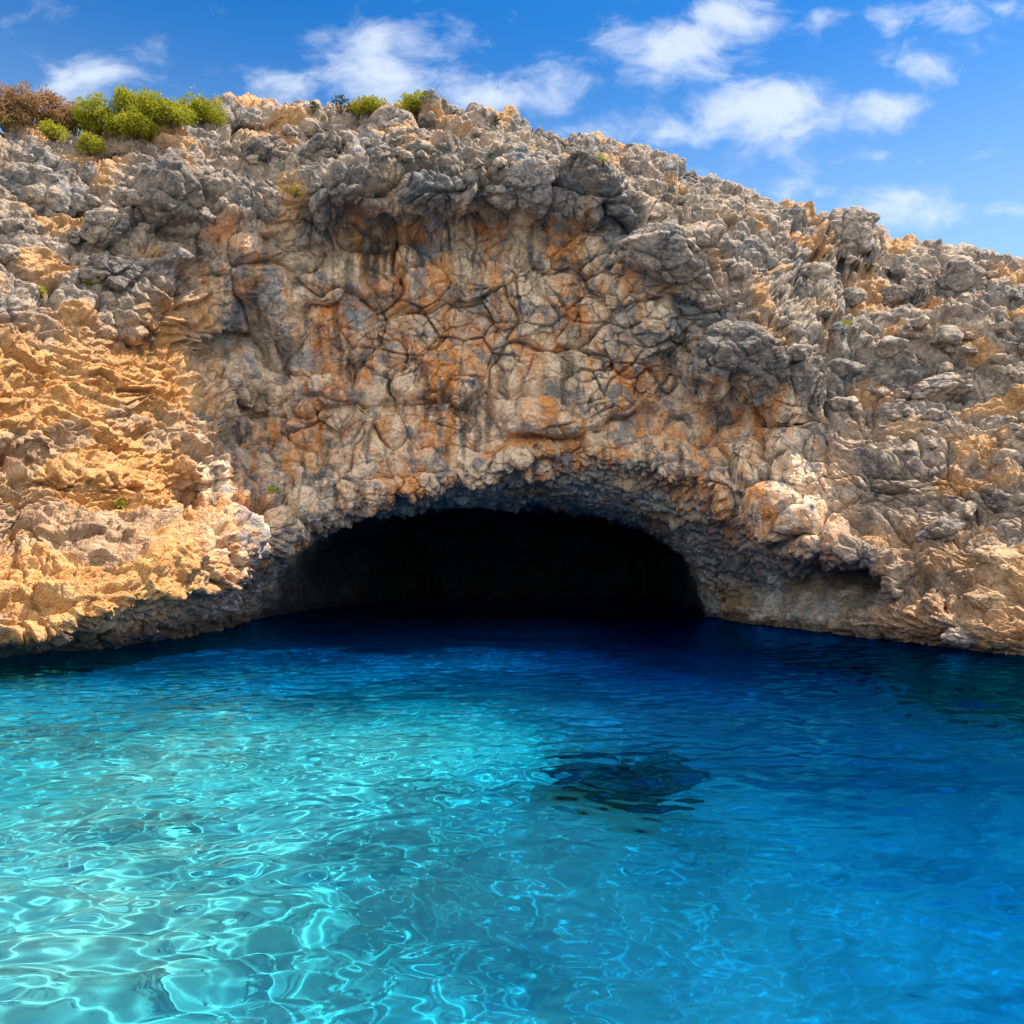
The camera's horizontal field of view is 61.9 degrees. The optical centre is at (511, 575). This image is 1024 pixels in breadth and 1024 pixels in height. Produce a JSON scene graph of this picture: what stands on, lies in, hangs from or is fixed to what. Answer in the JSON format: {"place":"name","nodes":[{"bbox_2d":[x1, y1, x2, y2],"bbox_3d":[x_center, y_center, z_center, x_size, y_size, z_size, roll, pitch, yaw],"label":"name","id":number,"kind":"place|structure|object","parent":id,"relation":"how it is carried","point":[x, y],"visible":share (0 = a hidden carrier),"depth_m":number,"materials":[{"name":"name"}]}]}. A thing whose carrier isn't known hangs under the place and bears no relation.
{"place":"outdoors","nodes":[
{"label":"outdoors","id":0,"kind":"place"},
{"bbox_2d":[0,88,1023,657],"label":"cliff","id":1,"kind":"structure","parent":0,"point":[450,372],"depth_m":51.32,"materials":[{"name":"stone"}]},
{"bbox_2d":[0,116,18,131],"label":"shrub","id":2,"kind":"object","parent":1,"relation":"on","point":[6,126],"visible":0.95,"depth_m":49.31,"materials":[{"name":"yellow plant"}]},
{"bbox_2d":[0,244,20,264],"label":"stone","id":3,"kind":"object","parent":1,"relation":"on","point":[9,252],"visible":0.96,"depth_m":43.21,"materials":[{"name":"stone"}]},
{"bbox_2d":[1,218,24,234],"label":"stone","id":4,"kind":"object","parent":1,"relation":"on","point":[10,225],"visible":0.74,"depth_m":43.87,"materials":[{"name":"stone"}]},
{"bbox_2d":[0,90,28,131],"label":"dry shrub","id":5,"kind":"object","parent":1,"relation":"on","point":[3,112],"visible":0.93,"depth_m":49.42,"materials":[{"name":"brown plant"}]},
{"bbox_2d":[0,80,54,125],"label":"dry shrub","id":6,"kind":"object","parent":1,"relation":"on","point":[30,104],"visible":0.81,"depth_m":49.90,"materials":[{"name":"brown plant"}]},
{"bbox_2d":[29,164,56,177],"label":"stone","id":7,"kind":"object","parent":1,"relation":"on","point":[38,170],"visible":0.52,"depth_m":47.67,"materials":[{"name":"stone"}]},
{"bbox_2d":[10,179,76,217],"bbox_3d":[-26.528,-21.061,48.673,3.751,3.624,2.924,19,-6,-4],"label":"boulder","id":8,"kind":"object","parent":1,"relation":"on","point":[46,198],"visible":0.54,"depth_m":47.60,"materials":[{"name":"stone"}]},
{"bbox_2d":[39,173,63,182],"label":"stone","id":9,"kind":"object","parent":1,"relation":"on","point":[52,177],"visible":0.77,"depth_m":47.90,"materials":[{"name":"stone"}]},
{"bbox_2d":[35,118,70,142],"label":"shrub","id":10,"kind":"object","parent":1,"relation":"on","point":[52,131],"visible":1,"depth_m":49.85,"materials":[{"name":"green plant"}]},
{"bbox_2d":[32,85,81,130],"bbox_3d":[-27.871,-28.292,52.133,3.038,2.586,2.958,0,0,-41],"label":"dry shrub","id":11,"kind":"object","parent":1,"relation":"on","point":[55,113],"visible":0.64,"depth_m":51.53,"materials":[{"name":"brown plant"}]},
{"bbox_2d":[51,633,73,646],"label":"stone","id":12,"kind":"object","parent":1,"relation":"on","point":[63,639],"visible":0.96,"depth_m":31.31,"materials":[{"name":"stone"}]},
{"bbox_2d":[61,104,87,135],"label":"dry shrub","id":13,"kind":"object","parent":1,"relation":"on","point":[73,128],"visible":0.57,"depth_m":52.29,"materials":[{"name":"brown plant"}]},
{"bbox_2d":[69,193,91,213],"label":"stone","id":14,"kind":"object","parent":1,"relation":"on","point":[80,204],"visible":0.74,"depth_m":48.18,"materials":[{"name":"stone"}]},
{"bbox_2d":[72,129,106,156],"bbox_3d":[-25.246,-25.911,50.962,1.898,1.535,1.770,0,0,0],"label":"shrub","id":15,"kind":"object","parent":1,"relation":"on","point":[85,137],"visible":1,"depth_m":50.83,"materials":[{"name":"green plant"}]},
{"bbox_2d":[67,87,118,134],"bbox_3d":[-25.530,-28.376,52.340,3.918,2.425,3.236,0,0,0],"label":"shrub","id":16,"kind":"object","parent":1,"relation":"on","point":[90,114],"visible":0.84,"depth_m":51.74,"materials":[{"name":"green plant"}]},
{"bbox_2d":[85,194,101,208],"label":"stone","id":17,"kind":"object","parent":1,"relation":"on","point":[94,201],"visible":0.84,"depth_m":48.31,"materials":[{"name":"stone"}]},
{"bbox_2d":[79,206,129,249],"bbox_3d":[-22.636,-19.182,47.206,2.977,2.374,2.331,0,0,43],"label":"boulder","id":18,"kind":"object","parent":1,"relation":"on","point":[103,227],"visible":0.94,"depth_m":46.41,"materials":[{"name":"stone"}]},
{"bbox_2d":[77,252,143,293],"bbox_3d":[-21.908,-16.068,45.890,3.848,2.774,3.028,0,0,21],"label":"boulder","id":19,"kind":"object","parent":1,"relation":"on","point":[116,274],"visible":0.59,"depth_m":44.69,"materials":[{"name":"stone"}]},
{"bbox_2d":[114,495,127,509],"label":"plant tuft","id":20,"kind":"object","parent":1,"relation":"on","point":[122,503],"visible":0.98,"depth_m":38.94,"materials":[{"name":"green plant"}]},
{"bbox_2d":[116,189,132,207],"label":"stone","id":21,"kind":"object","parent":1,"relation":"on","point":[120,198],"visible":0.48,"depth_m":46.95,"materials":[{"name":"stone"}]},
{"bbox_2d":[122,188,140,206],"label":"stone","id":22,"kind":"object","parent":1,"relation":"on","point":[132,197],"visible":0.66,"depth_m":46.74,"materials":[{"name":"stone"}]},
{"bbox_2d":[102,103,163,140],"bbox_3d":[-23.288,-27.598,52.059,3.800,1.716,3.043,0,0,0],"label":"shrub","id":23,"kind":"object","parent":1,"relation":"on","point":[133,124],"visible":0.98,"depth_m":51.57,"materials":[{"name":"green plant"}]},
{"bbox_2d":[105,79,181,123],"bbox_3d":[-22.766,-29.139,52.776,4.449,2.293,3.409,0,0,15],"label":"shrub","id":24,"kind":"object","parent":1,"relation":"on","point":[123,98],"visible":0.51,"depth_m":51.99,"materials":[{"name":"green plant"}]},
{"bbox_2d":[136,222,155,233],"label":"stone","id":25,"kind":"object","parent":1,"relation":"on","point":[149,228],"visible":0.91,"depth_m":47.64,"materials":[{"name":"stone"}]},
{"bbox_2d":[142,623,158,639],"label":"stone","id":26,"kind":"object","parent":1,"relation":"on","point":[149,631],"visible":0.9,"depth_m":35.81,"materials":[{"name":"stone"}]},
{"bbox_2d":[147,628,166,641],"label":"stone","id":27,"kind":"object","parent":1,"relation":"on","point":[160,635],"visible":0.5,"depth_m":38.34,"materials":[{"name":"stone"}]},
{"bbox_2d":[131,152,204,234],"bbox_3d":[-19.202,-21.546,48.299,4.324,4.498,4.200,6,-13,10],"label":"boulder","id":28,"kind":"object","parent":1,"relation":"on","point":[168,187],"visible":0.98,"depth_m":46.86,"materials":[{"name":"stone"}]},
{"bbox_2d":[141,94,201,128],"bbox_3d":[-21.016,-28.623,52.557,3.552,1.865,3.070,0,0,0],"label":"shrub","id":29,"kind":"object","parent":1,"relation":"on","point":[170,111],"visible":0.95,"depth_m":52.26,"materials":[{"name":"green plant"}]},
{"bbox_2d":[172,247,193,263],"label":"stone","id":30,"kind":"object","parent":1,"relation":"on","point":[185,256],"visible":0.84,"depth_m":48.12,"materials":[{"name":"stone"}]},
{"bbox_2d":[175,222,190,239],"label":"stone","id":31,"kind":"object","parent":1,"relation":"on","point":[183,231],"visible":0.57,"depth_m":48.42,"materials":[{"name":"stone"}]},
{"bbox_2d":[188,222,200,236],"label":"stone","id":32,"kind":"object","parent":1,"relation":"on","point":[195,228],"visible":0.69,"depth_m":48.83,"materials":[{"name":"stone"}]},
{"bbox_2d":[170,86,228,125],"bbox_3d":[-20.768,-30.795,56.200,4.053,1.789,3.084,0,0,-19],"label":"shrub","id":33,"kind":"object","parent":1,"relation":"on","point":[203,110],"visible":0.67,"depth_m":55.63,"materials":[{"name":"green plant"}]},
{"bbox_2d":[197,206,215,225],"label":"stone","id":34,"kind":"object","parent":1,"relation":"on","point":[206,217],"visible":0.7,"depth_m":49.18,"materials":[{"name":"stone"}]},
{"bbox_2d":[245,154,260,164],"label":"stone","id":35,"kind":"object","parent":1,"relation":"on","point":[253,159],"visible":1,"depth_m":52.86,"materials":[{"name":"stone"}]},
{"bbox_2d":[239,134,290,167],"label":"boulder","id":36,"kind":"object","parent":1,"relation":"on","point":[266,148],"visible":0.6,"depth_m":53.12,"materials":[{"name":"stone"}]},
{"bbox_2d":[280,125,296,137],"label":"stone","id":37,"kind":"object","parent":1,"relation":"on","point":[287,130],"visible":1,"depth_m":56.64,"materials":[{"name":"stone"}]},
{"bbox_2d":[298,118,324,137],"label":"stone","id":38,"kind":"object","parent":1,"relation":"on","point":[310,127],"visible":0.75,"depth_m":57.58,"materials":[{"name":"stone"}]},
{"bbox_2d":[297,130,342,162],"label":"boulder","id":39,"kind":"object","parent":1,"relation":"on","point":[331,140],"visible":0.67,"depth_m":52.53,"materials":[{"name":"stone"}]},
{"bbox_2d":[329,93,352,112],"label":"shrub","id":40,"kind":"object","parent":1,"relation":"on","point":[342,102],"visible":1,"depth_m":58.76,"materials":[{"name":"green plant"}]},
{"bbox_2d":[338,130,353,144],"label":"stone","id":41,"kind":"object","parent":1,"relation":"on","point":[345,135],"visible":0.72,"depth_m":53.15,"materials":[{"name":"stone"}]},
{"bbox_2d":[347,91,389,118],"bbox_3d":[-9.751,-32.495,59.057,3.441,1.419,2.978,0,0,0],"label":"shrub","id":42,"kind":"object","parent":1,"relation":"on","point":[369,104],"visible":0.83,"depth_m":58.55,"materials":[{"name":"green plant"}]},
{"bbox_2d":[367,105,413,131],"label":"boulder","id":43,"kind":"object","parent":1,"relation":"on","point":[383,118],"visible":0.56,"depth_m":55.23,"materials":[{"name":"stone"}]},
{"bbox_2d":[390,126,405,138],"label":"stone","id":44,"kind":"object","parent":1,"relation":"on","point":[396,131],"visible":0.76,"depth_m":54.34,"materials":[{"name":"stone"}]},
{"bbox_2d":[399,150,413,162],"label":"stone","id":45,"kind":"object","parent":1,"relation":"on","point":[406,156],"visible":1,"depth_m":49.95,"materials":[{"name":"stone"}]},
{"bbox_2d":[397,133,420,153],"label":"boulder","id":46,"kind":"object","parent":1,"relation":"on","point":[409,138],"visible":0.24,"depth_m":52.20,"materials":[{"name":"beige stone"}]},
{"bbox_2d":[395,89,430,115],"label":"shrub","id":47,"kind":"object","parent":1,"relation":"on","point":[409,100],"visible":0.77,"depth_m":57.88,"materials":[{"name":"green plant"}]},
{"bbox_2d":[415,150,426,159],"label":"stone","id":48,"kind":"object","parent":1,"relation":"on","point":[420,154],"visible":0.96,"depth_m":50.74,"materials":[{"name":"stone"}]},
{"bbox_2d":[407,140,436,154],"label":"stone","id":49,"kind":"object","parent":1,"relation":"on","point":[427,147],"visible":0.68,"depth_m":51.69,"materials":[{"name":"stone"}]},
{"bbox_2d":[417,130,432,140],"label":"stone","id":50,"kind":"object","parent":1,"relation":"on","point":[426,135],"visible":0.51,"depth_m":52.86,"materials":[{"name":"stone"}]},
{"bbox_2d":[417,111,434,128],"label":"stone","id":51,"kind":"object","parent":1,"relation":"on","point":[426,120],"visible":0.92,"depth_m":57.36,"materials":[{"name":"stone"}]},
{"bbox_2d":[472,158,483,168],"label":"stone","id":52,"kind":"object","parent":1,"relation":"on","point":[477,163],"visible":1,"depth_m":49.61,"materials":[{"name":"stone"}]},
{"bbox_2d":[489,143,500,154],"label":"stone","id":53,"kind":"object","parent":1,"relation":"on","point":[494,148],"visible":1,"depth_m":50.70,"materials":[{"name":"stone"}]},
{"bbox_2d":[492,157,506,168],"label":"stone","id":54,"kind":"object","parent":1,"relation":"on","point":[498,162],"visible":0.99,"depth_m":49.90,"materials":[{"name":"stone"}]},
{"bbox_2d":[504,155,554,198],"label":"boulder","id":55,"kind":"object","parent":1,"relation":"on","point":[532,172],"visible":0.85,"depth_m":48.97,"materials":[{"name":"stone"}]},
{"bbox_2d":[546,158,560,170],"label":"stone","id":56,"kind":"object","parent":1,"relation":"on","point":[556,162],"visible":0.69,"depth_m":50.09,"materials":[{"name":"stone"}]},
{"bbox_2d":[569,147,578,158],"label":"stone","id":57,"kind":"object","parent":1,"relation":"on","point":[573,153],"visible":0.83,"depth_m":49.90,"materials":[{"name":"stone"}]},
{"bbox_2d":[614,222,708,284],"bbox_3d":[8.971,-18.724,49.642,5.731,3.146,3.996,3,-14,-18],"label":"boulder","id":58,"kind":"object","parent":1,"relation":"on","point":[667,253],"visible":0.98,"depth_m":48.62,"materials":[{"name":"stone"}]},
{"bbox_2d":[692,229,711,247],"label":"stone","id":59,"kind":"object","parent":1,"relation":"on","point":[702,237],"visible":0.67,"depth_m":49.29,"materials":[{"name":"stone"}]},
{"bbox_2d":[705,224,725,246],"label":"stone","id":60,"kind":"object","parent":1,"relation":"on","point":[716,233],"visible":0.7,"depth_m":49.53,"materials":[{"name":"stone"}]},
{"bbox_2d":[720,209,737,225],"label":"stone","id":61,"kind":"object","parent":1,"relation":"on","point":[729,217],"visible":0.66,"depth_m":54.00,"materials":[{"name":"stone"}]},
{"bbox_2d":[725,264,745,281],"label":"stone","id":62,"kind":"object","parent":1,"relation":"on","point":[736,272],"visible":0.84,"depth_m":51.34,"materials":[{"name":"stone"}]},
{"bbox_2d":[697,320,782,372],"bbox_3d":[13.265,-13.279,49.703,3.737,3.195,4.561,0,0,45],"label":"boulder","id":63,"kind":"object","parent":1,"relation":"on","point":[737,346],"visible":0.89,"depth_m":48.56,"materials":[{"name":"stone"}]},
{"bbox_2d":[777,316,789,328],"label":"stone","id":64,"kind":"object","parent":1,"relation":"on","point":[782,321],"visible":1,"depth_m":50.25,"materials":[{"name":"stone"}]},
{"bbox_2d":[785,343,812,361],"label":"stone","id":65,"kind":"object","parent":1,"relation":"on","point":[797,352],"visible":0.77,"depth_m":49.46,"materials":[{"name":"stone"}]},
{"bbox_2d":[796,261,840,286],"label":"boulder","id":66,"kind":"object","parent":1,"relation":"on","point":[815,272],"visible":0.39,"depth_m":56.79,"materials":[{"name":"stone"}]},
{"bbox_2d":[818,307,832,317],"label":"stone","id":67,"kind":"object","parent":1,"relation":"on","point":[826,312],"visible":0.99,"depth_m":51.59,"materials":[{"name":"stone"}]},
{"bbox_2d":[827,322,848,335],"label":"stone","id":68,"kind":"object","parent":1,"relation":"on","point":[842,327],"visible":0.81,"depth_m":52.09,"materials":[{"name":"stone"}]},
{"bbox_2d":[828,396,862,413],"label":"stone","id":69,"kind":"object","parent":1,"relation":"on","point":[842,404],"visible":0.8,"depth_m":49.41,"materials":[{"name":"stone"}]},
{"bbox_2d":[826,358,865,378],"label":"stone","id":70,"kind":"object","parent":1,"relation":"on","point":[842,367],"visible":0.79,"depth_m":51.21,"materials":[{"name":"stone"}]},
{"bbox_2d":[822,206,881,256],"bbox_3d":[23.758,-23.817,60.949,4.909,4.475,4.388,0,0,-32],"label":"boulder","id":71,"kind":"object","parent":1,"relation":"on","point":[857,230],"visible":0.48,"depth_m":59.07,"materials":[{"name":"stone"}]},
{"bbox_2d":[840,287,867,307],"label":"stone","id":72,"kind":"object","parent":1,"relation":"on","point":[854,296],"visible":0.91,"depth_m":54.92,"materials":[{"name":"stone"}]},
{"bbox_2d":[863,625,884,638],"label":"stone","id":73,"kind":"object","parent":1,"relation":"on","point":[869,633],"visible":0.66,"depth_m":40.86,"materials":[{"name":"stone"}]},
{"bbox_2d":[875,387,889,398],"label":"stone","id":74,"kind":"object","parent":1,"relation":"on","point":[881,392],"visible":0.92,"depth_m":50.15,"materials":[{"name":"stone"}]},
{"bbox_2d":[875,335,909,358],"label":"stone","id":75,"kind":"object","parent":1,"relation":"on","point":[889,347],"visible":1,"depth_m":51.23,"materials":[{"name":"stone"}]},
{"bbox_2d":[877,285,913,308],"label":"boulder","id":76,"kind":"object","parent":1,"relation":"on","point":[896,295],"visible":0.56,"depth_m":56.57,"materials":[{"name":"stone"}]},
{"bbox_2d":[894,326,913,338],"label":"stone","id":77,"kind":"object","parent":1,"relation":"on","point":[901,332],"visible":0.9,"depth_m":52.28,"materials":[{"name":"stone"}]},
{"bbox_2d":[902,407,915,416],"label":"stone","id":78,"kind":"object","parent":1,"relation":"on","point":[907,411],"visible":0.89,"depth_m":48.52,"materials":[{"name":"stone"}]},
{"bbox_2d":[911,392,926,400],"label":"stone","id":79,"kind":"object","parent":1,"relation":"on","point":[918,396],"visible":1,"depth_m":48.98,"materials":[{"name":"stone"}]},
{"bbox_2d":[908,315,930,330],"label":"stone","id":80,"kind":"object","parent":1,"relation":"on","point":[920,323],"visible":0.87,"depth_m":52.01,"materials":[{"name":"stone"}]},
{"bbox_2d":[926,439,938,449],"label":"stone","id":81,"kind":"object","parent":1,"relation":"on","point":[932,444],"visible":1,"depth_m":45.66,"materials":[{"name":"stone"}]},
{"bbox_2d":[922,408,944,421],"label":"stone","id":82,"kind":"object","parent":1,"relation":"on","point":[934,414],"visible":0.88,"depth_m":47.13,"materials":[{"name":"stone"}]},
{"bbox_2d":[914,516,968,542],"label":"boulder","id":83,"kind":"object","parent":1,"relation":"on","point":[940,529],"visible":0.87,"depth_m":40.96,"materials":[{"name":"stone"}]},
{"bbox_2d":[909,372,974,403],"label":"boulder","id":84,"kind":"object","parent":1,"relation":"on","point":[944,386],"visible":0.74,"depth_m":49.20,"materials":[{"name":"stone"}]},
{"bbox_2d":[928,325,963,348],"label":"stone","id":85,"kind":"object","parent":1,"relation":"on","point":[943,336],"visible":0.99,"depth_m":50.99,"materials":[{"name":"stone"}]},
{"bbox_2d":[936,361,956,374],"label":"stone","id":86,"kind":"object","parent":1,"relation":"on","point":[943,367],"visible":0.59,"depth_m":50.21,"materials":[{"name":"stone"}]},
{"bbox_2d":[940,627,976,648],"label":"boulder","id":87,"kind":"object","parent":1,"relation":"on","point":[958,637],"visible":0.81,"depth_m":34.54,"materials":[{"name":"stone"}]},
{"bbox_2d":[943,255,975,270],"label":"stone","id":88,"kind":"object","parent":1,"relation":"on","point":[962,257],"visible":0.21,"depth_m":57.81,"materials":[{"name":"stone"}]},
{"bbox_2d":[933,260,990,299],"bbox_3d":[30.007,-19.013,56.909,3.974,3.741,3.142,19,10,15],"label":"boulder","id":89,"kind":"object","parent":1,"relation":"on","point":[956,279],"visible":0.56,"depth_m":55.78,"materials":[{"name":"stone"}]},
{"bbox_2d":[961,501,977,520],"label":"stone","id":90,"kind":"object","parent":1,"relation":"on","point":[968,509],"visible":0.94,"depth_m":41.73,"materials":[{"name":"stone"}]},
{"bbox_2d":[964,331,974,340],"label":"stone","id":91,"kind":"object","parent":1,"relation":"on","point":[969,335],"visible":1,"depth_m":50.85,"materials":[{"name":"stone"}]},
{"bbox_2d":[960,344,978,354],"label":"stone","id":92,"kind":"object","parent":1,"relation":"on","point":[968,349],"visible":1,"depth_m":50.36,"materials":[{"name":"stone"}]},
{"bbox_2d":[960,589,1013,611],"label":"boulder","id":93,"kind":"object","parent":1,"relation":"on","point":[982,600],"visible":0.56,"depth_m":34.79,"materials":[{"name":"beige stone"}]},
{"bbox_2d":[986,270,997,278],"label":"stone","id":94,"kind":"object","parent":1,"relation":"on","point":[991,274],"visible":0.98,"depth_m":55.80,"materials":[{"name":"stone"}]},
{"bbox_2d":[973,544,1023,569],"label":"boulder","id":95,"kind":"object","parent":1,"relation":"on","point":[995,557],"visible":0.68,"depth_m":35.97,"materials":[{"name":"beige stone"}]},
{"bbox_2d":[990,353,1006,362],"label":"stone","id":96,"kind":"object","parent":1,"relation":"on","point":[997,357],"visible":1,"depth_m":49.53,"materials":[{"name":"stone"}]},
{"bbox_2d":[993,320,1011,332],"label":"stone","id":97,"kind":"object","parent":1,"relation":"on","point":[1001,327],"visible":1,"depth_m":50.06,"materials":[{"name":"stone"}]},
{"bbox_2d":[991,448,1019,464],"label":"stone","id":98,"kind":"object","parent":1,"relation":"on","point":[1001,455],"visible":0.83,"depth_m":42.62,"materials":[{"name":"stone"}]},
{"bbox_2d":[1003,288,1022,301],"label":"stone","id":99,"kind":"object","parent":1,"relation":"on","point":[1013,294],"visible":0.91,"depth_m":52.58,"materials":[{"name":"stone"}]},
{"bbox_2d":[1007,422,1022,430],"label":"stone","id":100,"kind":"object","parent":1,"relation":"on","point":[1014,426],"visible":1,"depth_m":43.92,"materials":[{"name":"stone"}]},
{"bbox_2d":[1008,368,1023,378],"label":"stone","id":101,"kind":"object","parent":1,"relation":"on","point":[1016,374],"visible":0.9,"depth_m":48.53,"materials":[{"name":"stone"}]},
{"bbox_2d":[1014,427,1023,440],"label":"stone","id":102,"kind":"object","parent":1,"relation":"on","point":[1019,433],"visible":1,"depth_m":43.49,"materials":[{"name":"stone"}]},
{"bbox_2d":[0,598,1023,1023],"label":"water","id":103,"kind":"structure","parent":0,"point":[578,810],"depth_m":10.32,"materials":[{"name":"blue liquid"}]},
{"bbox_2d":[0,0,1023,257],"label":"sky","id":104,"kind":"structure","parent":0,"point":[910,113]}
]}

